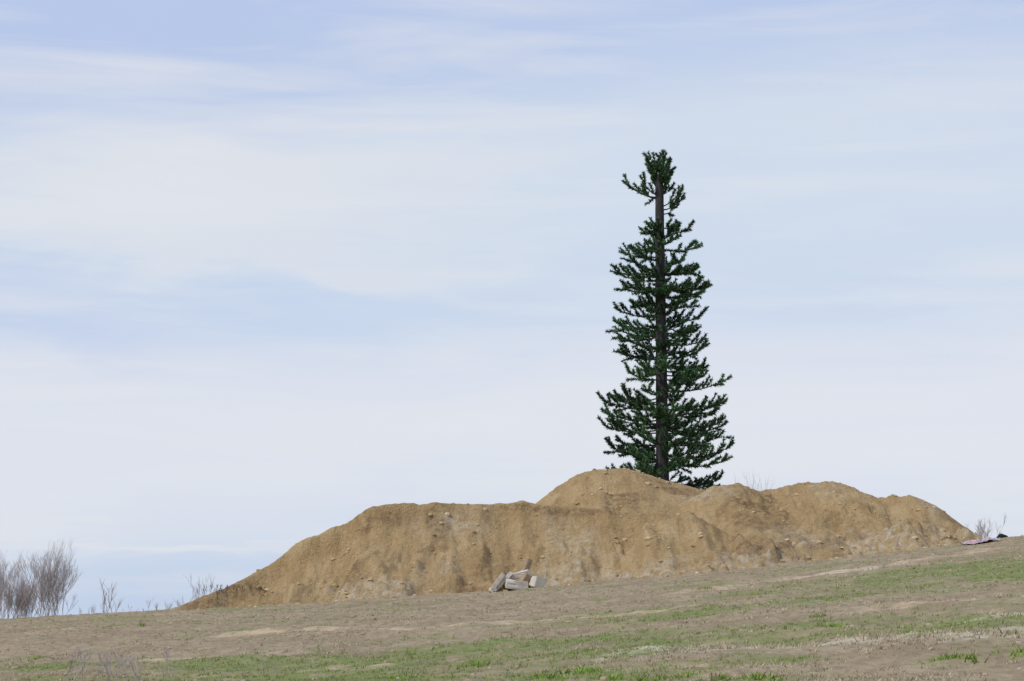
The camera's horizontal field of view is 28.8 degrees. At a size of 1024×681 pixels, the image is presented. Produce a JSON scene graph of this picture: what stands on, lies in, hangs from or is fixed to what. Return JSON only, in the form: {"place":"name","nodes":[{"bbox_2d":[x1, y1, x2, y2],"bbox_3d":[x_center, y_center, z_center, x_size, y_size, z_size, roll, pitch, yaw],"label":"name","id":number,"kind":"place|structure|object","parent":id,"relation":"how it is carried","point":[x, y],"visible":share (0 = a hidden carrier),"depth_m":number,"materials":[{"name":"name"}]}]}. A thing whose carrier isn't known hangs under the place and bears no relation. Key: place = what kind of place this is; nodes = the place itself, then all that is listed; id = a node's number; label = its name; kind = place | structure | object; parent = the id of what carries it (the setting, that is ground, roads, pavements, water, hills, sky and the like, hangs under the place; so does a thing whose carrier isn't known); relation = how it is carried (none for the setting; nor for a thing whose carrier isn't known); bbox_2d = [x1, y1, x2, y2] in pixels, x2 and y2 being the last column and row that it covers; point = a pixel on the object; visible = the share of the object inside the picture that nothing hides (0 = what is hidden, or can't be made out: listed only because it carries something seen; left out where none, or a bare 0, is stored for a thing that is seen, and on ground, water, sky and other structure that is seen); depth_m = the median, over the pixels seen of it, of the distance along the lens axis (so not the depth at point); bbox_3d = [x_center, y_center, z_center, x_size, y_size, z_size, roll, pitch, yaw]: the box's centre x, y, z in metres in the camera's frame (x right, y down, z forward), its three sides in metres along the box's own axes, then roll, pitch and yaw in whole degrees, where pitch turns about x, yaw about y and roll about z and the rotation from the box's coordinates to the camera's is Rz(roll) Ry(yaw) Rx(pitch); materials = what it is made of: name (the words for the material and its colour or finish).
{"place":"outdoors","nodes":[
{"label":"outdoors","id":0,"kind":"place"},
{"bbox_2d":[0,535,1023,680],"bbox_3d":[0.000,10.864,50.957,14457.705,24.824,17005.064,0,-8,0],"label":"field ground","id":1,"kind":"structure","parent":0,"point":[909,655],"depth_m":37.00,"materials":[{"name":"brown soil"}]},
{"bbox_2d":[0,550,13,617],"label":"bare shrub","id":2,"kind":"object","parent":1,"relation":"on","point":[2,592],"visible":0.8,"depth_m":91.98,"materials":[{"name":"grey plant"}]},
{"bbox_2d":[0,552,41,618],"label":"bare shrub","id":3,"kind":"object","parent":1,"relation":"on","point":[7,592],"visible":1,"depth_m":91.31,"materials":[{"name":"grey plant"}]},
{"bbox_2d":[3,575,42,617],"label":"bare shrub","id":4,"kind":"object","parent":1,"relation":"on","point":[25,609],"visible":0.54,"depth_m":92.30,"materials":[{"name":"grey plant"}]},
{"bbox_2d":[9,560,42,617],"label":"bare shrub","id":5,"kind":"object","parent":1,"relation":"on","point":[28,610],"visible":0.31,"depth_m":93.34,"materials":[{"name":"grey plant"}]},
{"bbox_2d":[8,545,76,616],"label":"bare shrub","id":6,"kind":"object","parent":1,"relation":"on","point":[42,594],"visible":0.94,"depth_m":91.06,"materials":[{"name":"grey plant"}]},
{"bbox_2d":[31,535,82,615],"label":"bare shrub","id":7,"kind":"object","parent":1,"relation":"on","point":[55,576],"visible":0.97,"depth_m":90.93,"materials":[{"name":"grey plant"}]},
{"bbox_2d":[79,604,95,613],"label":"dead weed","id":8,"kind":"object","parent":1,"relation":"on","point":[88,609],"visible":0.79,"depth_m":83.38,"materials":[{"name":"grey plant"}]},
{"bbox_2d":[100,579,117,612],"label":"dead weed","id":9,"kind":"object","parent":1,"relation":"on","point":[112,591],"visible":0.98,"depth_m":85.30,"materials":[{"name":"grey plant"}]},
{"bbox_2d":[101,598,123,611],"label":"dead weed","id":10,"kind":"object","parent":1,"relation":"on","point":[112,607],"visible":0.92,"depth_m":85.07,"materials":[{"name":"grey plant"}]},
{"bbox_2d":[65,642,177,680],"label":"bare shrub","id":11,"kind":"object","parent":1,"relation":"on","point":[121,663],"visible":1,"depth_m":30.25,"materials":[{"name":"grey plant"}]},
{"bbox_2d":[183,571,213,600],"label":"bare shrub","id":12,"kind":"object","parent":1,"relation":"on","point":[201,589],"visible":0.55,"depth_m":85.36,"materials":[{"name":"grey plant"}]},
{"bbox_2d":[1,535,1023,680],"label":"field stones","id":13,"kind":"object","parent":1,"relation":"on","point":[606,677],"visible":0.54,"depth_m":39.25,"materials":[{"name":"grey stone"}]},
{"bbox_2d":[489,558,546,591],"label":"concrete rubble","id":14,"kind":"object","parent":1,"relation":"on","point":[525,577],"visible":0.9,"depth_m":72.31,"materials":[{"name":"white concrete"}]},
{"bbox_2d":[164,468,981,609],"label":"dirt mound","id":15,"kind":"object","parent":1,"relation":"on","point":[561,518],"visible":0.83,"depth_m":76.48,"materials":[{"name":"brown soil"}]},
{"bbox_2d":[197,583,264,593],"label":"dry brush","id":16,"kind":"object","parent":15,"relation":"on","point":[250,589],"visible":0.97,"depth_m":74.95,"materials":[{"name":"brown"}]},
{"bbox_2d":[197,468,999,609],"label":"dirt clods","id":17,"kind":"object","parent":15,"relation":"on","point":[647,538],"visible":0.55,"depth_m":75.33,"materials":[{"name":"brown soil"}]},
{"bbox_2d":[596,149,734,489],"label":"pine tree","id":18,"kind":"object","parent":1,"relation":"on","point":[660,464],"visible":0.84,"depth_m":110.75,"materials":[{"name":"plant"},{"name":"plastic"}]},
{"bbox_2d":[960,537,999,543],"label":"striped tarp","id":19,"kind":"object","parent":1,"relation":"on","point":[978,540],"visible":1,"depth_m":69.37,"materials":[{"name":"plastic"}]},
{"bbox_2d":[976,513,1006,537],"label":"bare shrub","id":20,"kind":"object","parent":1,"relation":"on","point":[985,534],"visible":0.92,"depth_m":87.63,"materials":[{"name":"grey plant"}]},
{"bbox_2d":[997,534,1007,537],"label":"trash bag","id":21,"kind":"object","parent":1,"relation":"on","point":[1001,535],"visible":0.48,"depth_m":79.57,"materials":[{"name":"black plastic"}]},
{"bbox_2d":[0,0,1023,618],"label":"sky","id":22,"kind":"structure","parent":0,"point":[274,274],"materials":[{"name":"blue"}]}
]}

